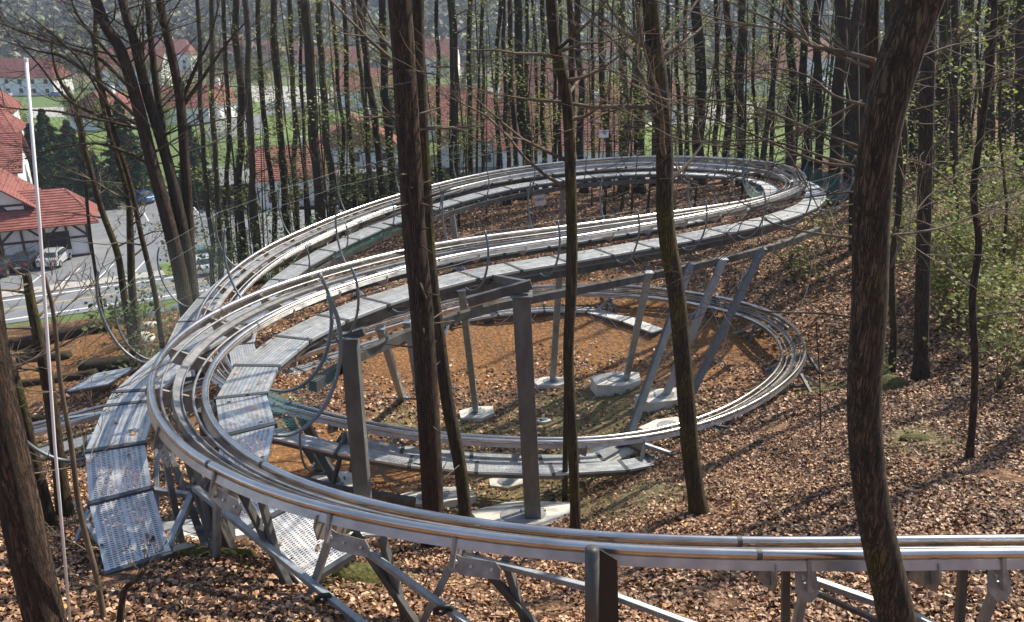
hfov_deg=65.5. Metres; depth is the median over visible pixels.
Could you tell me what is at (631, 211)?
young tree
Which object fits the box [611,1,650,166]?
young tree
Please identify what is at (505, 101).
bare tree
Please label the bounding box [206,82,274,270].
young tree
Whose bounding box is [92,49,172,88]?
house
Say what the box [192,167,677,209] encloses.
street
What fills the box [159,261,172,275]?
kerb island
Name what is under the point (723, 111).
young tree
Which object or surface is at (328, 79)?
valley tree
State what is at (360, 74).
bare tree
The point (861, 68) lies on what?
pine tree
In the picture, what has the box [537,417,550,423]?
concrete footing
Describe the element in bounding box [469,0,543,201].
bare tree
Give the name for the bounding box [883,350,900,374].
shrub
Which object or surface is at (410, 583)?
diagonal brace
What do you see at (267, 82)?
valley tree
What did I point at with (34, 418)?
fallen log
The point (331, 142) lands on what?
young tree
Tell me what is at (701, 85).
bare tree
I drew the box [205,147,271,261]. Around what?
young tree
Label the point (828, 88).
young tree
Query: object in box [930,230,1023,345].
shrub
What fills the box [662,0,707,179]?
bare tree
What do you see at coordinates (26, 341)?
fallen log
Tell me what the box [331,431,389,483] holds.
track trestle
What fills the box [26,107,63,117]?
lane
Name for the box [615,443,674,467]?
track trestle
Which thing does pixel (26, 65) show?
white pole
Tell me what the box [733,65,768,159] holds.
young tree
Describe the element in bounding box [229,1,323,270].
young tree
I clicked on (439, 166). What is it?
bare tree
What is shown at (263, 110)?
bare tree
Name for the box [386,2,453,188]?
young tree
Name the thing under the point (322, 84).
bare tree
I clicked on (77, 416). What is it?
diagonal brace
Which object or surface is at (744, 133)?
young tree
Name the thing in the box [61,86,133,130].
house
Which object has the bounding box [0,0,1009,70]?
wood
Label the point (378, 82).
young tree
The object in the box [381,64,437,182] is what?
young tree
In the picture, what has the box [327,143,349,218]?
young tree
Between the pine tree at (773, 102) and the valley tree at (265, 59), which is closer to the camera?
the pine tree at (773, 102)
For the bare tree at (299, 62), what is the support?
on the ground at (488, 354)
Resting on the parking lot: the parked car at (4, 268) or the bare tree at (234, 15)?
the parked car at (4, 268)
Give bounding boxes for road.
[2,267,283,323]
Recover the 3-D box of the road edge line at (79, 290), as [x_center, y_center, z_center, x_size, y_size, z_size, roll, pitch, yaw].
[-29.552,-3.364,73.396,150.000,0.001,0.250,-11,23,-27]
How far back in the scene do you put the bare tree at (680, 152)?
44.29 m
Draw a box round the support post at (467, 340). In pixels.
[457,288,480,412]
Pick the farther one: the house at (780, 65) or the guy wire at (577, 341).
the house at (780, 65)
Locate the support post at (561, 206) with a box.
[558,184,564,232]
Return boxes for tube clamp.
[314,592,332,603]
[433,603,452,615]
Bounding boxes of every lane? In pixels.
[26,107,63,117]
[205,113,266,139]
[244,86,333,101]
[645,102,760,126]
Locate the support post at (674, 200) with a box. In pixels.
[674,189,675,209]
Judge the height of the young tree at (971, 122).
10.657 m
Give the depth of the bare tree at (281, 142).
37.78 m
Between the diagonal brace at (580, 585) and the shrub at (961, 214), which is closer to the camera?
the diagonal brace at (580, 585)
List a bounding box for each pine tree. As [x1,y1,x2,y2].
[749,0,789,170]
[751,0,845,173]
[766,0,846,182]
[783,0,851,185]
[805,0,865,138]
[809,0,853,182]
[816,0,913,251]
[824,0,906,118]
[882,28,919,148]
[884,0,936,37]
[906,79,964,172]
[910,0,986,175]
[935,23,983,110]
[936,0,983,152]
[956,6,1023,204]
[971,0,1016,131]
[995,2,1014,145]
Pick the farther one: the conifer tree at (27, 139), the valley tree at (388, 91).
the valley tree at (388, 91)
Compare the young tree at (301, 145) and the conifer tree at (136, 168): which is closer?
the young tree at (301, 145)
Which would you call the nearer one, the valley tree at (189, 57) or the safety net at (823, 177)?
the safety net at (823, 177)
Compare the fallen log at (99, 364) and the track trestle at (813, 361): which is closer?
the track trestle at (813, 361)
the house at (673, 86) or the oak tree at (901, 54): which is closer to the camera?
the oak tree at (901, 54)
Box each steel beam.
[181,431,416,506]
[236,219,799,393]
[237,172,698,292]
[284,179,697,293]
[309,227,820,391]
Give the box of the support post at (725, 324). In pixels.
[676,247,767,403]
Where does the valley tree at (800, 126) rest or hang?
on the ground at (488, 354)
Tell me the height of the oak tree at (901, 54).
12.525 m
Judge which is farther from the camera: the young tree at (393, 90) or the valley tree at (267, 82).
the valley tree at (267, 82)
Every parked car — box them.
[0,255,11,276]
[8,250,39,271]
[35,247,72,267]
[48,92,61,96]
[123,190,154,204]
[195,245,223,258]
[195,253,216,275]
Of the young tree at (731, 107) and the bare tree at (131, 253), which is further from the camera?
the young tree at (731, 107)
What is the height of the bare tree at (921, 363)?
19.300 m
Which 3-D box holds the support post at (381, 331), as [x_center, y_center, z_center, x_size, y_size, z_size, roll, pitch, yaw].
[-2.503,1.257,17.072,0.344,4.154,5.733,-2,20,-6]
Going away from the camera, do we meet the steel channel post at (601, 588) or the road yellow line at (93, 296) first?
the steel channel post at (601, 588)
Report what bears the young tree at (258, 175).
on the ground at (488, 354)
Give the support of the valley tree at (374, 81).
on the ground at (488, 354)
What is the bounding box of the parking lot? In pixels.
[0,166,512,288]
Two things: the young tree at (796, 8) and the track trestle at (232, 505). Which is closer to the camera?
the track trestle at (232, 505)
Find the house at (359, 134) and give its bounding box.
[318,108,396,166]
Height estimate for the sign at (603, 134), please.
0.420 m
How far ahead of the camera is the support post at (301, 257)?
24.98 m
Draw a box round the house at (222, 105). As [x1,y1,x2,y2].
[202,78,237,119]
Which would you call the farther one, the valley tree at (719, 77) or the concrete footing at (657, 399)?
the valley tree at (719, 77)
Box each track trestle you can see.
[152,426,211,553]
[208,471,293,587]
[306,513,418,621]
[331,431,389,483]
[419,537,537,621]
[441,306,461,334]
[594,289,617,313]
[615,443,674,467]
[688,300,716,321]
[697,421,740,434]
[733,315,786,344]
[761,373,818,391]
[766,353,821,376]
[781,559,818,621]
[954,558,1011,621]
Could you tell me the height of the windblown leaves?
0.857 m
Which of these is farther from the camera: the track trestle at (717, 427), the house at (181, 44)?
the house at (181, 44)
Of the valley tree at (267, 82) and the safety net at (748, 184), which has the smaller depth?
the safety net at (748, 184)
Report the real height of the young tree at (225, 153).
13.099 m
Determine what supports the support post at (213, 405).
on the ground at (488, 354)
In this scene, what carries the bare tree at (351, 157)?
on the ground at (488, 354)
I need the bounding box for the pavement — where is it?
[1,261,237,297]
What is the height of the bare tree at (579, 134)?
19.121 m
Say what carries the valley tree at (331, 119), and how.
on the ground at (488, 354)
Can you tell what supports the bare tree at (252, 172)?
on the ground at (488, 354)
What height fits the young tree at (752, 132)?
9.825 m
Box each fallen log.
[8,319,111,349]
[15,350,71,362]
[21,368,98,386]
[31,414,62,421]
[77,355,131,372]
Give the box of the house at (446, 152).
[434,98,557,167]
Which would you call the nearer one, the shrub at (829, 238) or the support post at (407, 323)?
the support post at (407, 323)
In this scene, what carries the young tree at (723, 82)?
on the ground at (488, 354)
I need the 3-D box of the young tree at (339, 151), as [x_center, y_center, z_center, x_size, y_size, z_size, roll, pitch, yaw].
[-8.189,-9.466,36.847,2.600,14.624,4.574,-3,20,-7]
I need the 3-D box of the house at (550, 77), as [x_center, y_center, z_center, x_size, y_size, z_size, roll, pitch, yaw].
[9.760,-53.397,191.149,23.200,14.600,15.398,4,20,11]
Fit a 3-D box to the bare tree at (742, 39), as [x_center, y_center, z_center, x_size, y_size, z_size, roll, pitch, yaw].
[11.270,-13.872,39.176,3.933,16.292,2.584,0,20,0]
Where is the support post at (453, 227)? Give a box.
[447,201,465,269]
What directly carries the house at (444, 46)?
on the ground at (488, 354)
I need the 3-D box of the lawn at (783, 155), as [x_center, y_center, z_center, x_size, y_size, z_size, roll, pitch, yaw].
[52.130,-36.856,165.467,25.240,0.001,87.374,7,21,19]
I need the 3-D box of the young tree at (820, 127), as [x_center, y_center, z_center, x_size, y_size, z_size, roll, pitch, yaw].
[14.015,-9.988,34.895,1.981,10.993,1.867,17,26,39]
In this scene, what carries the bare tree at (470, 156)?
on the ground at (488, 354)
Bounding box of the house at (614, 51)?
[584,37,632,70]
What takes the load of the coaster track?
on the ground at (488, 354)
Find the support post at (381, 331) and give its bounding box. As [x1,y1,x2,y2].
[375,325,407,400]
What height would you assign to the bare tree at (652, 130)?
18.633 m
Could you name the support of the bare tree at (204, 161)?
on the ground at (488, 354)
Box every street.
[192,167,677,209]
[265,77,845,113]
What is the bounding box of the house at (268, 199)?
[245,137,337,209]
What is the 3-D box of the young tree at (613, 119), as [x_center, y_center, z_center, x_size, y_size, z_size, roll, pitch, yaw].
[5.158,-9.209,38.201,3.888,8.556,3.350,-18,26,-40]
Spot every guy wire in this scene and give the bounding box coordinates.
[362,365,418,448]
[409,315,510,395]
[410,382,542,396]
[446,300,546,398]
[485,281,555,397]
[492,313,517,391]
[511,282,640,404]
[534,321,596,374]
[574,288,619,379]
[577,306,668,418]
[579,295,623,370]
[594,302,663,379]
[628,301,701,416]
[655,271,747,387]
[697,276,738,370]
[714,267,744,381]
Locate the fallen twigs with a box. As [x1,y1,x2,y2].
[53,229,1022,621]
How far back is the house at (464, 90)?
157.73 m
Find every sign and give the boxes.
[534,193,545,205]
[599,127,608,137]
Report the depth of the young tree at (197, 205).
44.45 m
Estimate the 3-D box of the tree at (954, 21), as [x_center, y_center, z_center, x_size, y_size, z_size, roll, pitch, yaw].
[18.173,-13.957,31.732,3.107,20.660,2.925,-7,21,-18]
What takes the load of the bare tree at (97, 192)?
on the ground at (488, 354)
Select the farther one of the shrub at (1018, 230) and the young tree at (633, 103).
the young tree at (633, 103)
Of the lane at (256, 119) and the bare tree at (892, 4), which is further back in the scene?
the lane at (256, 119)
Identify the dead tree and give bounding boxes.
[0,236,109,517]
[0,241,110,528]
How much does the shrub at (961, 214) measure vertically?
3.814 m
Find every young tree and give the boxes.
[162,55,217,273]
[168,130,217,293]
[191,28,252,285]
[192,148,235,256]
[201,46,264,267]
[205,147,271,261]
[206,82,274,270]
[211,77,274,254]
[218,84,261,273]
[222,35,283,283]
[223,117,270,245]
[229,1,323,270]
[230,11,309,236]
[232,28,288,282]
[236,24,280,276]
[236,133,269,279]
[242,111,282,281]
[255,0,305,230]
[255,0,314,262]
[257,0,341,267]
[265,19,328,230]
[274,12,324,264]
[294,54,345,246]
[295,17,386,241]
[296,72,365,246]
[318,42,350,216]
[321,0,363,245]
[324,3,380,249]
[326,54,397,206]
[326,127,339,212]
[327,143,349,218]
[329,0,398,240]
[329,68,388,232]
[353,46,398,192]
[376,20,448,179]
[378,9,437,173]
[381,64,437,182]
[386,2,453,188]
[387,15,446,148]
[399,7,442,187]
[425,9,449,213]
[426,5,480,182]
[434,0,495,227]
[439,41,475,204]
[442,0,523,214]
[443,3,488,205]
[444,0,528,204]
[451,0,495,202]
[457,0,501,205]
[459,0,511,200]
[459,69,493,205]
[475,131,504,168]
[489,3,559,163]
[493,0,565,201]
[493,5,559,188]
[506,1,534,143]
[522,7,566,186]
[538,30,568,186]
[548,0,601,156]
[563,0,614,147]
[566,8,628,183]
[576,0,649,156]
[576,32,601,158]
[577,1,668,210]
[581,0,644,213]
[582,2,631,186]
[585,47,633,186]
[586,0,626,206]
[586,9,624,129]
[588,26,651,200]
[591,0,674,213]
[595,0,665,197]
[603,14,671,179]
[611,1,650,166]
[617,2,678,208]
[620,1,702,210]
[648,1,723,152]
[667,0,681,134]
[672,46,710,155]
[673,5,709,155]
[682,1,713,150]
[683,0,733,155]
[693,1,746,206]
[701,11,756,184]
[702,0,790,199]
[704,3,763,180]
[707,0,752,153]
[711,7,758,185]
[714,50,748,161]
[718,0,787,159]
[720,0,814,191]
[730,80,779,157]
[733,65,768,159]
[740,0,811,191]
[748,1,784,159]
[748,2,818,196]
[748,32,799,147]
[765,1,828,152]
[765,28,796,160]
[779,0,827,202]
[781,0,833,177]
[787,56,825,169]
[795,0,834,167]
[798,80,829,161]
[800,0,834,195]
[821,10,834,132]
[823,33,835,145]
[823,34,834,132]
[907,1,975,144]
[912,2,988,183]
[918,0,981,138]
[937,0,996,119]
[948,0,985,117]
[958,0,1016,155]
[960,8,1004,172]
[960,35,996,127]
[974,6,1016,161]
[996,1,1016,145]
[1008,113,1014,149]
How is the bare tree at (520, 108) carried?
on the ground at (488, 354)
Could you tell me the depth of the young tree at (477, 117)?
38.62 m
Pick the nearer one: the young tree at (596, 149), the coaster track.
the coaster track
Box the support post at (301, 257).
[300,241,308,287]
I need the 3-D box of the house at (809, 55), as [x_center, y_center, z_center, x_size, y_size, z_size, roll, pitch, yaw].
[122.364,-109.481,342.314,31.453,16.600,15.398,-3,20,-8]
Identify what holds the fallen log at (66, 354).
on the ground at (488, 354)
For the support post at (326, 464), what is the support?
on the concrete footing at (347, 481)
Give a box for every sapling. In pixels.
[0,235,193,619]
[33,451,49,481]
[88,537,169,621]
[800,319,845,432]
[892,0,1023,458]
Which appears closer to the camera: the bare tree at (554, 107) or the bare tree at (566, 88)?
the bare tree at (566, 88)
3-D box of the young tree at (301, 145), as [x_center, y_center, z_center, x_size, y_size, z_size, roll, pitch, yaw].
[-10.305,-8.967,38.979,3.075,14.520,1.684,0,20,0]
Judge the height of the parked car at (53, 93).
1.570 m
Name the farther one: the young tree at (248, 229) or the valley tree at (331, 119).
the valley tree at (331, 119)
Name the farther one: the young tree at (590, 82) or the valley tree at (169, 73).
the valley tree at (169, 73)
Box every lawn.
[33,110,136,152]
[236,102,260,116]
[255,119,330,142]
[644,125,684,148]
[704,115,826,162]
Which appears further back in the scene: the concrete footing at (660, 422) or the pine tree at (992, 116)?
the pine tree at (992, 116)
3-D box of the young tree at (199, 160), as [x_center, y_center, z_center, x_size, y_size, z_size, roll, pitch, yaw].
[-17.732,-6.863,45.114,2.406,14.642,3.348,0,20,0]
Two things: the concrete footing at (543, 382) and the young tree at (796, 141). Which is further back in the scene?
the young tree at (796, 141)
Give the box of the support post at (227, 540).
[186,478,236,547]
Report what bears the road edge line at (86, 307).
on the road
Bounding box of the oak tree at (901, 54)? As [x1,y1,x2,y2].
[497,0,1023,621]
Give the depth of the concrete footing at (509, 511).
14.35 m
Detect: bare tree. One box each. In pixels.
[0,0,382,380]
[0,285,67,621]
[3,0,199,366]
[5,0,165,373]
[20,4,205,375]
[41,76,139,318]
[142,0,244,296]
[185,0,237,296]
[193,0,236,285]
[194,0,286,286]
[207,0,284,286]
[219,0,300,273]
[243,0,297,268]
[260,0,339,269]
[277,0,379,258]
[283,0,362,268]
[288,0,336,253]
[290,0,383,210]
[305,0,504,527]
[316,0,374,238]
[323,0,386,236]
[331,0,397,240]
[331,0,693,539]
[338,0,397,227]
[341,0,390,233]
[367,0,459,551]
[368,18,433,149]
[376,27,448,142]
[418,0,779,514]
[424,0,449,212]
[426,0,489,208]
[444,0,521,203]
[445,0,511,200]
[458,0,544,197]
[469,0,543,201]
[479,0,558,200]
[490,0,530,204]
[492,0,553,195]
[523,14,562,186]
[525,0,583,194]
[530,0,548,189]
[530,0,596,165]
[552,0,608,187]
[556,0,589,193]
[562,0,574,501]
[583,0,653,193]
[584,0,628,188]
[617,0,672,194]
[619,24,694,185]
[649,0,693,178]
[660,0,695,138]
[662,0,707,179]
[665,0,722,185]
[687,0,723,179]
[690,0,763,182]
[701,0,761,186]
[721,0,790,176]
[771,0,952,373]
[811,0,848,205]
[865,0,879,97]
[879,0,994,268]
[880,0,1023,127]
[892,2,987,381]
[893,4,1013,240]
[894,32,982,223]
[933,0,1023,296]
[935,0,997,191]
[947,0,1023,217]
[958,0,1014,170]
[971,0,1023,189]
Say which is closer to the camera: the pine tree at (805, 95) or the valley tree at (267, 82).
the pine tree at (805, 95)
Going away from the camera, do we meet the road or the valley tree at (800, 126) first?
the road
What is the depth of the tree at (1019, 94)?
32.17 m
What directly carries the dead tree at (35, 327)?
on the ground at (488, 354)
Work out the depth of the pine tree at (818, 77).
37.92 m
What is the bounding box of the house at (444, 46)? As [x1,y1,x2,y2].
[425,36,460,76]
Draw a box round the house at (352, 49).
[295,46,362,75]
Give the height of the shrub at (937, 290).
1.976 m
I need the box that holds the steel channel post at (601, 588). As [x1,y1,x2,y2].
[585,544,618,621]
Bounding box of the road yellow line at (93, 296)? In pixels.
[4,280,206,309]
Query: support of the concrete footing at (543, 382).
on the ground at (488, 354)
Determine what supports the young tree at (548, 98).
on the ground at (488, 354)
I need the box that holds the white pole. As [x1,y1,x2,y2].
[23,58,71,621]
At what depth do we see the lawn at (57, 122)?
165.84 m
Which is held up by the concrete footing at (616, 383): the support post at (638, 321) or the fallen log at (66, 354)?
the support post at (638, 321)
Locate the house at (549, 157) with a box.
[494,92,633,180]
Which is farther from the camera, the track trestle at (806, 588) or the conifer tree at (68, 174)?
the conifer tree at (68, 174)
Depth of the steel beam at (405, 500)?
14.51 m
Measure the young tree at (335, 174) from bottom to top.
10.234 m
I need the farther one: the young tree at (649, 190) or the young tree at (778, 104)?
the young tree at (778, 104)
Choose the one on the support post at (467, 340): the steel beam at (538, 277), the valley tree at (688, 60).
the steel beam at (538, 277)
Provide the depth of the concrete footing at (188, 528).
11.44 m
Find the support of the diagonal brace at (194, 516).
attached to the track trestle at (194, 476)
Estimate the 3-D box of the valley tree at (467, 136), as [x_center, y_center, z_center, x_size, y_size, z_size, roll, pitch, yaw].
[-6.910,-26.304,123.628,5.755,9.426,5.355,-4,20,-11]
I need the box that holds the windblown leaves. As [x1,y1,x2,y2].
[93,192,820,555]
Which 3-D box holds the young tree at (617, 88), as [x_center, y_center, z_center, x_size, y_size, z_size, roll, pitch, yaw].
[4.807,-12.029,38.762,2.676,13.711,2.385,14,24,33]
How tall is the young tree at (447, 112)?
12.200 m
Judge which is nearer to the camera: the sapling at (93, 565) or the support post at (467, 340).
the sapling at (93, 565)
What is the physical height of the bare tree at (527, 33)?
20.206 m
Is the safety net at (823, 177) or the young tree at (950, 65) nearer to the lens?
the safety net at (823, 177)
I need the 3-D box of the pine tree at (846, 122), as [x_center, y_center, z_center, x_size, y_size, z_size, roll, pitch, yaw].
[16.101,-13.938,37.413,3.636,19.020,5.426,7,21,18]
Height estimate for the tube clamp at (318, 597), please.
0.116 m
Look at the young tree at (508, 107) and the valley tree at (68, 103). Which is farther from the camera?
the valley tree at (68, 103)
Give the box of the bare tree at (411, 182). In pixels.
[367,0,459,551]
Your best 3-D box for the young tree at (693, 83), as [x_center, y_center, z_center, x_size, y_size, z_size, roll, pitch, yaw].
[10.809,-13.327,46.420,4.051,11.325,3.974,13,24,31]
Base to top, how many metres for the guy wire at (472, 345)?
2.431 m
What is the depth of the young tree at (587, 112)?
44.17 m
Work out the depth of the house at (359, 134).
127.29 m
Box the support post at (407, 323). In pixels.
[403,319,415,394]
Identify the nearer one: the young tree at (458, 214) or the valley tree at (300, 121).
the young tree at (458, 214)
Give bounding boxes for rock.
[172,543,195,551]
[331,562,381,584]
[882,374,906,389]
[899,434,931,441]
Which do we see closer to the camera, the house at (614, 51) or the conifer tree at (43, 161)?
the conifer tree at (43, 161)
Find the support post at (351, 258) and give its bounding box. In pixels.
[343,228,363,295]
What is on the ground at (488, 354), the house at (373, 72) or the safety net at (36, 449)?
the house at (373, 72)
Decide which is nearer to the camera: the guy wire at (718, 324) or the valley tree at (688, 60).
the guy wire at (718, 324)
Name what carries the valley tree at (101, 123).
on the ground at (488, 354)
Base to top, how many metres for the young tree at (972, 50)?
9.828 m
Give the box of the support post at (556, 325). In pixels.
[547,250,564,381]
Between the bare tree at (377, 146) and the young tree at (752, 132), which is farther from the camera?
the young tree at (752, 132)
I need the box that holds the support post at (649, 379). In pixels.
[626,262,695,431]
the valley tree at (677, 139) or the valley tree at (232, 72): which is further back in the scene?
the valley tree at (232, 72)
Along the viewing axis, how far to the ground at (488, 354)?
21.66 m
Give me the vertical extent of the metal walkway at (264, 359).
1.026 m
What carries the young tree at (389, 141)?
on the ground at (488, 354)
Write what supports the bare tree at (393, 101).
on the ground at (488, 354)
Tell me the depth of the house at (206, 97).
180.48 m
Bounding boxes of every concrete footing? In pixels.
[159,518,251,541]
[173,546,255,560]
[310,471,352,486]
[345,532,379,537]
[400,486,475,507]
[459,406,494,421]
[472,501,569,525]
[489,478,522,489]
[535,377,563,388]
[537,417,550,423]
[581,446,638,463]
[590,372,640,396]
[634,388,676,412]
[638,417,678,432]
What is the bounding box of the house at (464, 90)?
[426,80,493,139]
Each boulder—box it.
[125,331,154,343]
[140,321,156,329]
[146,307,168,313]
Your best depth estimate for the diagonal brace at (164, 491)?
8.80 m
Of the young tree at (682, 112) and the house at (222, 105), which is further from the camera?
the house at (222, 105)
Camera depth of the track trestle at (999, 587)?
6.08 m
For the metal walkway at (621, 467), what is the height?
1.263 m
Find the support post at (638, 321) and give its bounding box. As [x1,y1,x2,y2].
[623,270,653,380]
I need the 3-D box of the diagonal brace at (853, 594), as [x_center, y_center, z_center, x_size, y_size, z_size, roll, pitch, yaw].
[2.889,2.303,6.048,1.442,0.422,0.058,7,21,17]
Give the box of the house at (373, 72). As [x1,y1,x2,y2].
[333,66,392,108]
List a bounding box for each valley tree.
[19,100,46,133]
[49,82,78,109]
[85,93,132,137]
[103,66,120,88]
[145,58,151,79]
[149,66,172,85]
[149,90,176,128]
[150,105,177,137]
[157,52,170,81]
[163,75,192,94]
[187,52,205,65]
[194,122,223,169]
[228,61,235,85]
[230,73,259,114]
[251,44,281,76]
[251,56,274,94]
[279,54,297,90]
[287,107,307,133]
[289,84,335,127]
[316,56,341,104]
[328,87,337,119]
[344,70,381,121]
[374,68,393,107]
[441,53,449,75]
[441,102,464,153]
[457,113,480,168]
[628,64,647,113]
[672,125,690,155]
[679,51,694,77]
[679,58,695,94]
[687,86,714,111]
[706,51,714,72]
[707,56,732,107]
[707,80,761,139]
[734,71,786,158]
[781,71,811,106]
[794,108,813,143]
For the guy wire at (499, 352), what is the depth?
20.03 m
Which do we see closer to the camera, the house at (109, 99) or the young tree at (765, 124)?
the young tree at (765, 124)
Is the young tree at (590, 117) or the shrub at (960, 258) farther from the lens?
the young tree at (590, 117)
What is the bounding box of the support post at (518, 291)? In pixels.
[466,274,545,518]
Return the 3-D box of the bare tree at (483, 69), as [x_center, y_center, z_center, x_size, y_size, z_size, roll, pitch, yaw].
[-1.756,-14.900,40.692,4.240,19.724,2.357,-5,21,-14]
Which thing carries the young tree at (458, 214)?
on the ground at (488, 354)
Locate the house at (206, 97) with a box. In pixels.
[125,82,209,124]
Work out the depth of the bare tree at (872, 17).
7.05 m
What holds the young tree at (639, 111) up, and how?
on the ground at (488, 354)
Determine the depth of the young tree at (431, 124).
39.42 m
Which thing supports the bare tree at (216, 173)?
on the ground at (488, 354)
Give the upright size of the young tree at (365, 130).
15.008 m
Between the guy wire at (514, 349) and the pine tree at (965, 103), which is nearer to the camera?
the guy wire at (514, 349)
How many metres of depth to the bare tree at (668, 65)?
41.82 m
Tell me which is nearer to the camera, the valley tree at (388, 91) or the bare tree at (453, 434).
the bare tree at (453, 434)
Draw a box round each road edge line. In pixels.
[3,277,172,300]
[5,286,227,319]
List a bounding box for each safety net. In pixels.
[28,175,604,462]
[114,128,737,359]
[167,407,314,470]
[268,272,342,437]
[278,149,736,294]
[323,173,842,342]
[687,154,762,207]
[750,134,855,211]
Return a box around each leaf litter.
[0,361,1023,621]
[30,145,1023,468]
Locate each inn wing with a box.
[0,89,22,118]
[0,108,25,135]
[0,132,32,183]
[0,168,40,254]
[0,188,98,256]
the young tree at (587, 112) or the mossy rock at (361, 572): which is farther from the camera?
the young tree at (587, 112)
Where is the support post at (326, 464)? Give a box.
[297,408,344,483]
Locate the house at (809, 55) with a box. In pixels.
[756,37,834,75]
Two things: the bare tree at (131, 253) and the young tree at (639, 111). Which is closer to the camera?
the bare tree at (131, 253)
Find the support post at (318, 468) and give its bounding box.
[282,416,325,474]
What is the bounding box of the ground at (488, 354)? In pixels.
[0,0,1023,621]
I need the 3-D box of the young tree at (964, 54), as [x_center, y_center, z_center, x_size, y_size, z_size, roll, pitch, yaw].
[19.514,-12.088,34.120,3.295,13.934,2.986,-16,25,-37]
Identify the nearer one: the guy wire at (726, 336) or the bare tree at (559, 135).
the guy wire at (726, 336)
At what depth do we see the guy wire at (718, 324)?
21.08 m
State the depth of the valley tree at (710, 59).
339.97 m
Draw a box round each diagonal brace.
[62,407,143,420]
[73,501,98,546]
[73,507,90,542]
[154,449,159,515]
[154,487,188,497]
[163,490,193,549]
[170,452,207,545]
[191,484,366,621]
[368,549,471,621]
[462,552,694,621]
[795,573,934,621]
[817,591,877,621]
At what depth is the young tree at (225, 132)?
43.09 m
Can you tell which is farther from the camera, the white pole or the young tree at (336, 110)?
the young tree at (336, 110)
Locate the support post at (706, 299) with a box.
[663,258,728,394]
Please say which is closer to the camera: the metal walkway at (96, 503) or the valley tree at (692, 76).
the metal walkway at (96, 503)
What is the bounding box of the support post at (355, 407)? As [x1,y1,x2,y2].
[335,327,371,531]
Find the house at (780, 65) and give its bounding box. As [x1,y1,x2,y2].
[714,51,799,95]
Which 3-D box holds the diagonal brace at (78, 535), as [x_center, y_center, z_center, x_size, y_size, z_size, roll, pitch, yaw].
[-4.902,2.439,9.100,0.050,0.511,0.456,8,22,22]
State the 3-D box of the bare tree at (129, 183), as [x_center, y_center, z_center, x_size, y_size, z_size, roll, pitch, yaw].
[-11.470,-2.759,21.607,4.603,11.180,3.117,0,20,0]
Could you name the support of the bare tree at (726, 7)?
on the ground at (488, 354)
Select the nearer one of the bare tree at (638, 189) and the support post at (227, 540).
the support post at (227, 540)
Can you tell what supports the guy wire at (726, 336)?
attached to the ground at (488, 354)
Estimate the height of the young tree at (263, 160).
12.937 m
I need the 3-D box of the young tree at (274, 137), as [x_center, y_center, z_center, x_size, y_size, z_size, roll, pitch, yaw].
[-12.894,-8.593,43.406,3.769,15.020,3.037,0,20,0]
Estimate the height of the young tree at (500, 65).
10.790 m
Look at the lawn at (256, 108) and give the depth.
213.48 m
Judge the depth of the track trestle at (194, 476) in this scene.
8.14 m
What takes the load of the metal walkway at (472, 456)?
attached to the coaster track
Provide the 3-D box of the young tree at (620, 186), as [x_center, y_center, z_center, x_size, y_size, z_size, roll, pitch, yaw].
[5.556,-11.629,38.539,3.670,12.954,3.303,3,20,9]
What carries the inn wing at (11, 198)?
on the ground at (488, 354)
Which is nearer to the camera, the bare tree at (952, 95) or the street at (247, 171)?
the bare tree at (952, 95)
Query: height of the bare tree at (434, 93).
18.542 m
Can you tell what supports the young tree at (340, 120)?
on the ground at (488, 354)
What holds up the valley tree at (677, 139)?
on the ground at (488, 354)
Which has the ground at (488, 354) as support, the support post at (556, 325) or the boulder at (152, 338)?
the boulder at (152, 338)
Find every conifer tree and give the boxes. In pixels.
[24,123,35,167]
[28,108,59,188]
[42,119,85,193]
[74,150,125,209]
[100,100,168,198]
[176,124,221,193]
[381,90,396,148]
[460,51,481,83]
[764,67,788,121]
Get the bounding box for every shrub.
[67,268,205,380]
[94,266,173,335]
[134,149,275,288]
[157,204,298,286]
[245,212,330,281]
[268,133,395,233]
[759,228,815,268]
[780,235,837,282]
[793,190,851,250]
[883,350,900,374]
[890,151,1016,276]
[890,166,1023,313]
[891,185,916,261]
[906,142,1023,287]
[909,117,986,188]
[911,261,999,328]
[923,270,1023,389]
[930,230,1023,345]
[937,123,1023,233]
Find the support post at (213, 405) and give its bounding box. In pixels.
[197,401,235,540]
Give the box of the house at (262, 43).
[205,40,298,67]
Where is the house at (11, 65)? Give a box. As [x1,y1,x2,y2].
[0,58,73,95]
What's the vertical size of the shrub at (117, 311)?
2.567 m
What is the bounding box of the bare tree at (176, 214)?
[0,0,382,380]
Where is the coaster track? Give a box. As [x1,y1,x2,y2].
[32,156,1023,591]
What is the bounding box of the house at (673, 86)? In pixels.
[606,79,692,120]
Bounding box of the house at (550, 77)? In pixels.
[498,61,598,98]
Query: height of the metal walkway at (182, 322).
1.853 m
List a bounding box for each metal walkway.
[39,419,143,461]
[65,365,139,394]
[83,215,723,574]
[164,166,758,383]
[210,399,658,479]
[214,173,826,588]
[229,171,740,365]
[281,305,662,375]
[336,432,604,466]
[723,176,778,216]
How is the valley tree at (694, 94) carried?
on the ground at (488, 354)
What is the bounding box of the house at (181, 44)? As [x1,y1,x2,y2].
[130,39,197,70]

